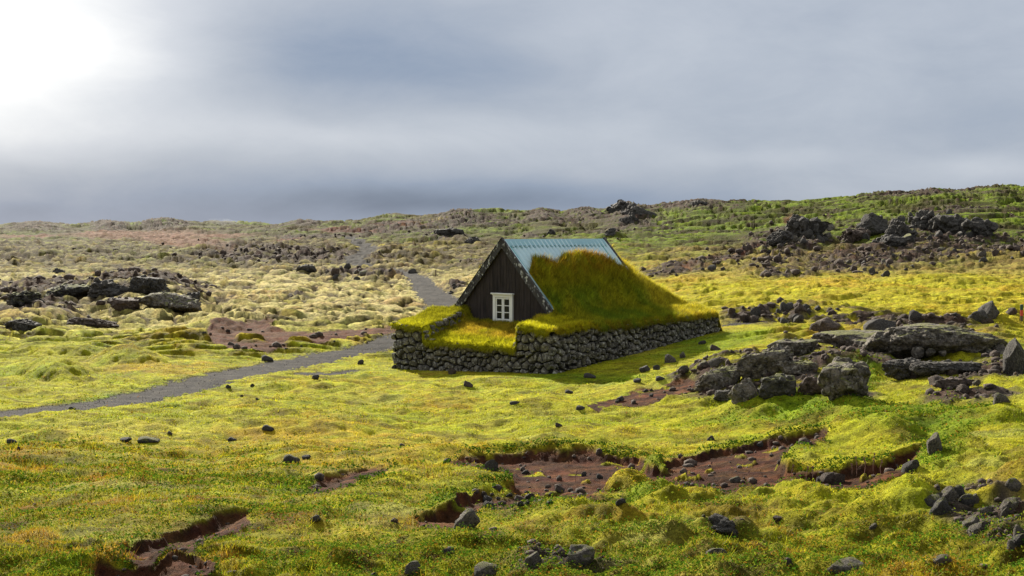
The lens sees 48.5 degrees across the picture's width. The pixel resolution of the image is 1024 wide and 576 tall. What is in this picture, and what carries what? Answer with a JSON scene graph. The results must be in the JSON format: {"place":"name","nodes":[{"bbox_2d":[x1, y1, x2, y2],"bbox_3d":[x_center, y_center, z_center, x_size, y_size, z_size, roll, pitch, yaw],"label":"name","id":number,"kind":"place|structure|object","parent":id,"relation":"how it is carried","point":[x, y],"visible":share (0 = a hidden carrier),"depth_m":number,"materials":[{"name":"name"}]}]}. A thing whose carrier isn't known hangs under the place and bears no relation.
{"place":"outdoors","nodes":[
{"label":"outdoors","id":0,"kind":"place"},
{"bbox_2d":[0,236,755,416],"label":"path","id":1,"kind":"structure","parent":0,"point":[422,284],"depth_m":46.75,"materials":[{"name":"gravel"}]},
{"bbox_2d":[261,355,272,361],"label":"lava rock","id":2,"kind":"object","parent":1,"relation":"on","point":[266,358],"visible":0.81,"depth_m":49.27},
{"bbox_2d":[94,316,924,575],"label":"soil","id":3,"kind":"structure","parent":0,"point":[562,463],"depth_m":21.48,"materials":[{"name":"soil"}]},
{"bbox_2d":[453,508,479,529],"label":"lava rock","id":4,"kind":"object","parent":3,"relation":"on","point":[468,516],"visible":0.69,"depth_m":14.62,"materials":[{"name":"stone"}]},
{"bbox_2d":[482,495,492,502],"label":"lava rock","id":5,"kind":"object","parent":3,"relation":"on","point":[487,498],"visible":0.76,"depth_m":19.22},
{"bbox_2d":[485,459,497,471],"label":"lava rock","id":6,"kind":"object","parent":3,"relation":"on","point":[490,464],"visible":0.64,"depth_m":21.17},
{"bbox_2d":[729,476,740,482],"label":"lava rock","id":7,"kind":"object","parent":3,"relation":"on","point":[736,479],"visible":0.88,"depth_m":20.29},
{"bbox_2d":[820,472,844,484],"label":"lava rock","id":8,"kind":"object","parent":3,"relation":"on","point":[830,478],"visible":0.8,"depth_m":19.08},
{"bbox_2d":[901,460,919,473],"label":"lava rock","id":9,"kind":"object","parent":3,"relation":"on","point":[911,465],"visible":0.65,"depth_m":18.39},
{"bbox_2d":[0,184,1023,575],"bbox_3d":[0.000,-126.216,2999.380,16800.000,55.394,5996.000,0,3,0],"label":"ground","id":10,"kind":"structure","parent":0,"point":[686,234],"depth_m":40.30,"materials":[{"name":"plant"}]},
{"bbox_2d":[5,318,41,330],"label":"lava outcrop","id":11,"kind":"object","parent":10,"relation":"on","point":[22,324],"visible":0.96,"depth_m":64.89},
{"bbox_2d":[7,290,44,307],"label":"lava outcrop","id":12,"kind":"object","parent":10,"relation":"on","point":[16,299],"visible":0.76,"depth_m":75.36,"materials":[{"name":"stone"}]},
{"bbox_2d":[44,283,90,297],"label":"lava outcrop","id":13,"kind":"object","parent":10,"relation":"on","point":[72,290],"visible":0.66,"depth_m":83.23,"materials":[{"name":"stone"}]},
{"bbox_2d":[66,317,118,327],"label":"lava outcrop","id":14,"kind":"object","parent":10,"relation":"on","point":[95,322],"visible":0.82,"depth_m":69.06,"materials":[{"name":"stone"}]},
{"bbox_2d":[87,277,130,298],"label":"lava outcrop","id":15,"kind":"object","parent":10,"relation":"on","point":[109,288],"visible":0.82,"depth_m":82.03,"materials":[{"name":"stone"}]},
{"bbox_2d":[107,296,139,310],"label":"lava outcrop","id":16,"kind":"object","parent":10,"relation":"on","point":[119,303],"visible":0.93,"depth_m":75.69,"materials":[{"name":"stone"}]},
{"bbox_2d":[120,437,131,441],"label":"lava rock","id":17,"kind":"object","parent":10,"relation":"on","point":[126,439],"visible":0.98,"depth_m":25.73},
{"bbox_2d":[137,436,159,442],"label":"lava rock","id":18,"kind":"object","parent":10,"relation":"on","point":[145,439],"visible":0.95,"depth_m":25.94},
{"bbox_2d":[129,275,169,294],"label":"lava outcrop","id":19,"kind":"object","parent":10,"relation":"on","point":[144,284],"visible":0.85,"depth_m":82.10,"materials":[{"name":"stone"}]},
{"bbox_2d":[138,291,201,311],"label":"lava outcrop","id":20,"kind":"object","parent":10,"relation":"on","point":[177,302],"visible":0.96,"depth_m":76.21,"materials":[{"name":"stone"}]},
{"bbox_2d":[186,291,200,300],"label":"lava outcrop","id":21,"kind":"object","parent":10,"relation":"on","point":[196,295],"visible":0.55,"depth_m":81.36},
{"bbox_2d":[262,424,273,430],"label":"lava rock","id":22,"kind":"object","parent":10,"relation":"on","point":[266,427],"visible":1,"depth_m":28.07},
{"bbox_2d":[283,454,299,462],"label":"lava rock","id":23,"kind":"object","parent":10,"relation":"on","point":[289,457],"visible":0.71,"depth_m":22.86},
{"bbox_2d":[296,264,315,272],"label":"lava outcrop","id":24,"kind":"object","parent":10,"relation":"on","point":[309,268],"visible":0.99,"depth_m":125.14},
{"bbox_2d":[310,515,320,521],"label":"lava rock","id":25,"kind":"object","parent":10,"relation":"on","point":[314,518],"visible":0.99,"depth_m":14.79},
{"bbox_2d":[331,268,339,274],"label":"lava rock","id":26,"kind":"object","parent":10,"relation":"on","point":[334,271],"visible":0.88,"depth_m":119.56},
{"bbox_2d":[405,560,419,575],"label":"lava rock","id":27,"kind":"object","parent":10,"relation":"on","point":[411,566],"visible":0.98,"depth_m":10.78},
{"bbox_2d":[441,546,454,555],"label":"lava rock","id":28,"kind":"object","parent":10,"relation":"on","point":[448,549],"visible":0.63,"depth_m":12.70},
{"bbox_2d":[433,227,463,235],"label":"lava outcrop","id":29,"kind":"object","parent":10,"relation":"on","point":[450,231],"visible":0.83,"depth_m":214.99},
{"bbox_2d":[464,237,480,243],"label":"lava outcrop","id":30,"kind":"object","parent":10,"relation":"on","point":[471,240],"visible":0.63,"depth_m":190.85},
{"bbox_2d":[473,561,500,575],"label":"lava rock","id":31,"kind":"object","parent":10,"relation":"on","point":[482,568],"visible":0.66,"depth_m":11.88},
{"bbox_2d":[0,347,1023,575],"bbox_3d":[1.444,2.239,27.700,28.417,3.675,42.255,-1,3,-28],"label":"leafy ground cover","id":32,"kind":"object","parent":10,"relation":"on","point":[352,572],"visible":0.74,"depth_m":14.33,"materials":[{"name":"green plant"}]},
{"bbox_2d":[0,190,1023,575],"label":"rubble","id":33,"kind":"object","parent":10,"relation":"on","point":[690,462],"visible":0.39,"depth_m":38.16,"materials":[{"name":"stone"}]},
{"bbox_2d":[524,551,541,567],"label":"lava rock","id":34,"kind":"object","parent":10,"relation":"on","point":[533,559],"visible":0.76,"depth_m":11.38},
{"bbox_2d":[389,237,723,373],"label":"turf house","id":35,"kind":"structure","parent":10,"relation":"on","point":[545,306],"depth_m":47.02,"materials":[{"name":"green plant"}]},
{"bbox_2d":[490,293,513,321],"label":"window","id":36,"kind":"structure","parent":35,"relation":"in","point":[503,306],"depth_m":47.28,"materials":[{"name":"white paint"}]},
{"bbox_2d":[555,485,564,492],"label":"lava rock","id":37,"kind":"object","parent":10,"relation":"on","point":[558,488],"visible":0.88,"depth_m":18.08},
{"bbox_2d":[568,544,594,566],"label":"lava rock","id":38,"kind":"object","parent":10,"relation":"on","point":[584,553],"visible":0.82,"depth_m":11.41,"materials":[{"name":"stone"}]},
{"bbox_2d":[584,373,595,377],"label":"lava rock","id":39,"kind":"object","parent":10,"relation":"on","point":[587,375],"visible":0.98,"depth_m":40.79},
{"bbox_2d":[605,228,615,235],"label":"lava outcrop","id":40,"kind":"object","parent":10,"relation":"on","point":[610,231],"visible":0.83,"depth_m":192.00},
{"bbox_2d":[606,199,635,212],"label":"lava outcrop","id":41,"kind":"object","parent":10,"relation":"on","point":[620,204],"visible":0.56,"depth_m":292.72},
{"bbox_2d":[616,498,625,505],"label":"lava rock","id":42,"kind":"object","parent":10,"relation":"on","point":[620,501],"visible":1,"depth_m":14.30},
{"bbox_2d":[619,215,638,223],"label":"lava outcrop","id":43,"kind":"object","parent":10,"relation":"on","point":[629,219],"visible":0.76,"depth_m":253.96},
{"bbox_2d":[621,205,656,216],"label":"lava outcrop","id":44,"kind":"object","parent":10,"relation":"on","point":[632,210],"visible":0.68,"depth_m":261.75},
{"bbox_2d":[639,365,649,372],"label":"lava rock","id":45,"kind":"object","parent":10,"relation":"on","point":[645,368],"visible":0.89,"depth_m":40.55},
{"bbox_2d":[664,354,675,362],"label":"lava rock","id":46,"kind":"object","parent":10,"relation":"on","point":[669,358],"visible":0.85,"depth_m":42.85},
{"bbox_2d":[677,365,688,373],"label":"lava rock","id":47,"kind":"object","parent":10,"relation":"on","point":[685,368],"visible":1,"depth_m":37.75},
{"bbox_2d":[690,200,707,205],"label":"lava outcrop","id":48,"kind":"object","parent":10,"relation":"on","point":[696,202],"visible":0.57,"depth_m":272.04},
{"bbox_2d":[708,358,720,366],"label":"lava rock","id":49,"kind":"object","parent":10,"relation":"on","point":[713,362],"visible":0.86,"depth_m":36.99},
{"bbox_2d":[710,344,720,350],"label":"lava rock","id":50,"kind":"object","parent":10,"relation":"on","point":[713,347],"visible":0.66,"depth_m":45.29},
{"bbox_2d":[705,548,727,555],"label":"lava rock","id":51,"kind":"object","parent":10,"relation":"on","point":[716,550],"visible":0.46,"depth_m":11.58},
{"bbox_2d":[694,365,740,391],"bbox_3d":[6.334,2.750,34.215,1.803,0.872,0.880,-1,3,-27],"label":"lava outcrop","id":52,"kind":"object","parent":10,"relation":"on","point":[718,378],"visible":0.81,"depth_m":33.88,"materials":[{"name":"stone"}]},
{"bbox_2d":[713,389,730,401],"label":"lava outcrop","id":53,"kind":"object","parent":10,"relation":"on","point":[721,395],"visible":0.82,"depth_m":31.89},
{"bbox_2d":[708,513,738,537],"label":"lava rock","id":54,"kind":"object","parent":10,"relation":"on","point":[722,524],"visible":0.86,"depth_m":13.33,"materials":[{"name":"stone"}]},
{"bbox_2d":[728,378,757,404],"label":"lava outcrop","id":55,"kind":"object","parent":10,"relation":"on","point":[744,390],"visible":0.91,"depth_m":29.14,"materials":[{"name":"stone"}]},
{"bbox_2d":[739,312,749,321],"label":"lava rock","id":56,"kind":"object","parent":10,"relation":"on","point":[743,317],"visible":0.81,"depth_m":57.15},
{"bbox_2d":[748,315,758,322],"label":"lava rock","id":57,"kind":"object","parent":10,"relation":"on","point":[753,318],"visible":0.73,"depth_m":56.79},
{"bbox_2d":[751,306,760,316],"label":"lava rock","id":58,"kind":"object","parent":10,"relation":"on","point":[756,311],"visible":0.59,"depth_m":59.53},
{"bbox_2d":[737,349,791,379],"bbox_3d":[7.557,2.419,34.078,1.700,1.186,0.845,0,3,0],"label":"lava outcrop","id":59,"kind":"object","parent":10,"relation":"on","point":[757,365],"visible":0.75,"depth_m":33.82,"materials":[{"name":"stone"}]},
{"bbox_2d":[757,373,795,399],"bbox_3d":[6.746,2.567,28.942,1.031,0.813,0.744,0,3,0],"label":"lava outcrop","id":60,"kind":"object","parent":10,"relation":"on","point":[778,384],"visible":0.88,"depth_m":28.66,"materials":[{"name":"stone"}]},
{"bbox_2d":[772,515,781,522],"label":"lava rock","id":61,"kind":"object","parent":10,"relation":"on","point":[775,517],"visible":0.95,"depth_m":14.39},
{"bbox_2d":[766,229,793,246],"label":"lava outcrop","id":62,"kind":"object","parent":10,"relation":"on","point":[778,237],"visible":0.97,"depth_m":130.91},
{"bbox_2d":[767,342,793,361],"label":"lava outcrop","id":63,"kind":"object","parent":10,"relation":"on","point":[778,346],"visible":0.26,"depth_m":34.60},
{"bbox_2d":[780,302,789,311],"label":"lava rock","id":64,"kind":"object","parent":10,"relation":"on","point":[784,306],"visible":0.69,"depth_m":60.42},
{"bbox_2d":[782,557,792,567],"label":"lava rock","id":65,"kind":"object","parent":10,"relation":"on","point":[788,560],"visible":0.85,"depth_m":10.05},
{"bbox_2d":[765,338,822,355],"bbox_3d":[9.112,2.025,37.074,1.891,0.798,1.146,1,3,25],"label":"lava outcrop","id":66,"kind":"object","parent":10,"relation":"on","point":[800,347],"visible":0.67,"depth_m":36.60,"materials":[{"name":"stone"}]},
{"bbox_2d":[777,360,817,375],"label":"lava outcrop","id":67,"kind":"object","parent":10,"relation":"on","point":[798,368],"visible":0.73,"depth_m":33.25,"materials":[{"name":"stone"}]},
{"bbox_2d":[793,315,803,322],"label":"lava rock","id":68,"kind":"object","parent":10,"relation":"on","point":[797,319],"visible":0.76,"depth_m":55.82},
{"bbox_2d":[798,303,806,311],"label":"lava rock","id":69,"kind":"object","parent":10,"relation":"on","point":[802,307],"visible":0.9,"depth_m":58.50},
{"bbox_2d":[785,217,830,238],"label":"lava outcrop","id":70,"kind":"object","parent":10,"relation":"on","point":[805,227],"visible":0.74,"depth_m":143.09,"materials":[{"name":"stone"}]},
{"bbox_2d":[797,376,821,395],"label":"lava outcrop","id":71,"kind":"object","parent":10,"relation":"on","point":[807,384],"visible":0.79,"depth_m":28.62,"materials":[{"name":"stone"}]},
{"bbox_2d":[809,317,840,331],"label":"lava rock","id":72,"kind":"object","parent":10,"relation":"on","point":[825,324],"visible":0.63,"depth_m":48.34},
{"bbox_2d":[817,356,870,400],"bbox_3d":[8.169,2.321,27.718,1.141,1.249,1.430,2,3,37],"label":"lava outcrop","id":73,"kind":"object","parent":10,"relation":"on","point":[838,376],"visible":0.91,"depth_m":27.35,"materials":[{"name":"stone"}]},
{"bbox_2d":[827,557,863,574],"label":"lava rock","id":74,"kind":"object","parent":10,"relation":"on","point":[843,566],"visible":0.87,"depth_m":9.74,"materials":[{"name":"stone"}]},
{"bbox_2d":[811,330,880,347],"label":"lava outcrop","id":75,"kind":"object","parent":10,"relation":"on","point":[836,338],"visible":0.38,"depth_m":41.26,"materials":[{"name":"stone"}]},
{"bbox_2d":[839,228,870,242],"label":"lava outcrop","id":76,"kind":"object","parent":10,"relation":"on","point":[849,235],"visible":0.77,"depth_m":143.88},
{"bbox_2d":[856,212,888,236],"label":"lava outcrop","id":77,"kind":"object","parent":10,"relation":"on","point":[873,223],"visible":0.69,"depth_m":151.19,"materials":[{"name":"stone"}]},
{"bbox_2d":[863,319,895,330],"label":"lava rock","id":78,"kind":"object","parent":10,"relation":"on","point":[879,324],"visible":0.57,"depth_m":43.97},
{"bbox_2d":[870,235,910,246],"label":"lava outcrop","id":79,"kind":"object","parent":10,"relation":"on","point":[895,241],"visible":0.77,"depth_m":131.11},
{"bbox_2d":[883,218,916,238],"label":"lava outcrop","id":80,"kind":"object","parent":10,"relation":"on","point":[898,227],"visible":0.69,"depth_m":138.78,"materials":[{"name":"stone"}]},
{"bbox_2d":[882,357,920,380],"bbox_3d":[11.269,2.452,32.876,1.257,0.890,0.674,0,3,0],"label":"lava outcrop","id":81,"kind":"object","parent":10,"relation":"on","point":[897,369],"visible":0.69,"depth_m":32.67,"materials":[{"name":"stone"}]},
{"bbox_2d":[909,310,921,320],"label":"lava rock","id":82,"kind":"object","parent":10,"relation":"on","point":[914,315],"visible":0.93,"depth_m":46.07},
{"bbox_2d":[908,209,934,229],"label":"lava outcrop","id":83,"kind":"object","parent":10,"relation":"on","point":[921,218],"visible":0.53,"depth_m":155.72,"materials":[{"name":"stone"}]},
{"bbox_2d":[924,494,940,506],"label":"lava rock","id":84,"kind":"object","parent":10,"relation":"on","point":[930,500],"visible":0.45,"depth_m":13.55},
{"bbox_2d":[860,323,1007,358],"bbox_3d":[14.017,1.837,37.820,4.740,1.342,3.792,0,3,0],"label":"lava outcrop","id":85,"kind":"object","parent":10,"relation":"on","point":[919,340],"visible":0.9,"depth_m":36.46,"materials":[{"name":"stone"}]},
{"bbox_2d":[926,432,941,455],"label":"lava rock","id":86,"kind":"object","parent":10,"relation":"on","point":[934,443],"visible":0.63,"depth_m":19.30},
{"bbox_2d":[928,375,943,384],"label":"lava rock","id":87,"kind":"object","parent":10,"relation":"on","point":[932,379],"visible":0.52,"depth_m":30.82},
{"bbox_2d":[929,497,951,514],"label":"lava rock","id":88,"kind":"object","parent":10,"relation":"on","point":[940,506],"visible":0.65,"depth_m":13.08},
{"bbox_2d":[933,554,953,565],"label":"lava rock","id":89,"kind":"object","parent":10,"relation":"on","point":[940,558],"visible":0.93,"depth_m":9.06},
{"bbox_2d":[909,359,982,375],"bbox_3d":[12.315,2.300,32.211,2.012,0.542,0.805,0,3,0],"label":"lava outcrop","id":90,"kind":"object","parent":10,"relation":"on","point":[928,368],"visible":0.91,"depth_m":32.05,"materials":[{"name":"stone"}]},
{"bbox_2d":[928,213,967,234],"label":"lava outcrop","id":91,"kind":"object","parent":10,"relation":"on","point":[943,224],"visible":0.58,"depth_m":152.23,"materials":[{"name":"stone"}]},
{"bbox_2d":[941,486,958,502],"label":"lava rock","id":92,"kind":"object","parent":10,"relation":"on","point":[950,494],"visible":0.64,"depth_m":13.73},
{"bbox_2d":[947,369,957,375],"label":"lava rock","id":93,"kind":"object","parent":10,"relation":"on","point":[950,372],"visible":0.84,"depth_m":31.83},
{"bbox_2d":[932,376,974,388],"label":"lava outcrop","id":94,"kind":"object","parent":10,"relation":"on","point":[952,381],"visible":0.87,"depth_m":28.54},
{"bbox_2d":[953,485,965,497],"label":"lava rock","id":95,"kind":"object","parent":10,"relation":"on","point":[959,490],"visible":0.32,"depth_m":14.12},
{"bbox_2d":[956,384,971,393],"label":"lava rock","id":96,"kind":"object","parent":10,"relation":"on","point":[963,388],"visible":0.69,"depth_m":28.05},
{"bbox_2d":[958,493,975,506],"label":"lava rock","id":97,"kind":"object","parent":10,"relation":"on","point":[968,499],"visible":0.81,"depth_m":13.82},
{"bbox_2d":[964,230,973,237],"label":"lava rock","id":98,"kind":"object","parent":10,"relation":"on","point":[968,233],"visible":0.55,"depth_m":148.21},
{"bbox_2d":[962,514,979,529],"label":"lava rock","id":99,"kind":"object","parent":10,"relation":"on","point":[972,519],"visible":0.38,"depth_m":11.64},
{"bbox_2d":[968,521,986,536],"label":"lava rock","id":100,"kind":"object","parent":10,"relation":"on","point":[974,528],"visible":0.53,"depth_m":11.39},
{"bbox_2d":[967,310,987,321],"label":"lava rock","id":101,"kind":"object","parent":10,"relation":"on","point":[979,315],"visible":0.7,"depth_m":46.26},
{"bbox_2d":[961,217,998,236],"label":"lava outcrop","id":102,"kind":"object","parent":10,"relation":"on","point":[977,226],"visible":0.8,"depth_m":148.37,"materials":[{"name":"stone"}]},
{"bbox_2d":[980,506,993,517],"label":"lava rock","id":103,"kind":"object","parent":10,"relation":"on","point":[986,510],"visible":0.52,"depth_m":12.78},
{"bbox_2d":[980,317,993,323],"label":"lava rock","id":104,"kind":"object","parent":10,"relation":"on","point":[987,321],"visible":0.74,"depth_m":46.19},
{"bbox_2d":[978,301,999,319],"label":"lava rock","id":105,"kind":"object","parent":10,"relation":"on","point":[991,310],"visible":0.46,"depth_m":49.23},
{"bbox_2d":[993,392,1010,404],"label":"lava rock","id":106,"kind":"object","parent":10,"relation":"on","point":[999,398],"visible":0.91,"depth_m":23.62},
{"bbox_2d":[999,499,1010,510],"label":"lava rock","id":107,"kind":"object","parent":10,"relation":"on","point":[1003,506],"visible":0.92,"depth_m":12.66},
{"bbox_2d":[1000,507,1010,516],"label":"lava rock","id":108,"kind":"object","parent":10,"relation":"on","point":[1005,512],"visible":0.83,"depth_m":12.61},
{"bbox_2d":[1003,497,1018,510],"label":"lava rock","id":109,"kind":"object","parent":10,"relation":"on","point":[1013,505],"visible":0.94,"depth_m":12.63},
{"bbox_2d":[1005,307,1016,314],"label":"lava rock","id":110,"kind":"object","parent":10,"relation":"on","point":[1011,311],"visible":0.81,"depth_m":49.59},
{"bbox_2d":[1006,539,1016,550],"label":"lava rock","id":111,"kind":"object","parent":10,"relation":"on","point":[1011,544],"visible":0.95,"depth_m":9.26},
{"bbox_2d":[1005,478,1020,491],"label":"lava rock","id":112,"kind":"object","parent":10,"relation":"on","point":[1012,484],"visible":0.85,"depth_m":14.20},
{"bbox_2d":[1003,338,1023,374],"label":"lava rock","id":113,"kind":"object","parent":10,"relation":"on","point":[1013,357],"visible":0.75,"depth_m":31.26,"materials":[{"name":"stone"}]},
{"bbox_2d":[1010,533,1023,546],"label":"lava rock","id":114,"kind":"object","parent":10,"relation":"on","point":[1017,540],"visible":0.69,"depth_m":9.26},
{"bbox_2d":[1013,524,1023,535],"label":"lava rock","id":115,"kind":"object","parent":10,"relation":"on","point":[1017,528],"visible":0.62,"depth_m":10.72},
{"bbox_2d":[1020,305,1022,320],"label":"marker post","id":116,"kind":"object","parent":10,"relation":"on","point":[1021,312],"visible":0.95,"depth_m":48.86,"materials":[{"name":"brown wood"}]},
{"bbox_2d":[0,0,1023,223],"label":"sky","id":117,"kind":"structure","parent":0,"point":[267,111],"materials":[{"name":"grey"}]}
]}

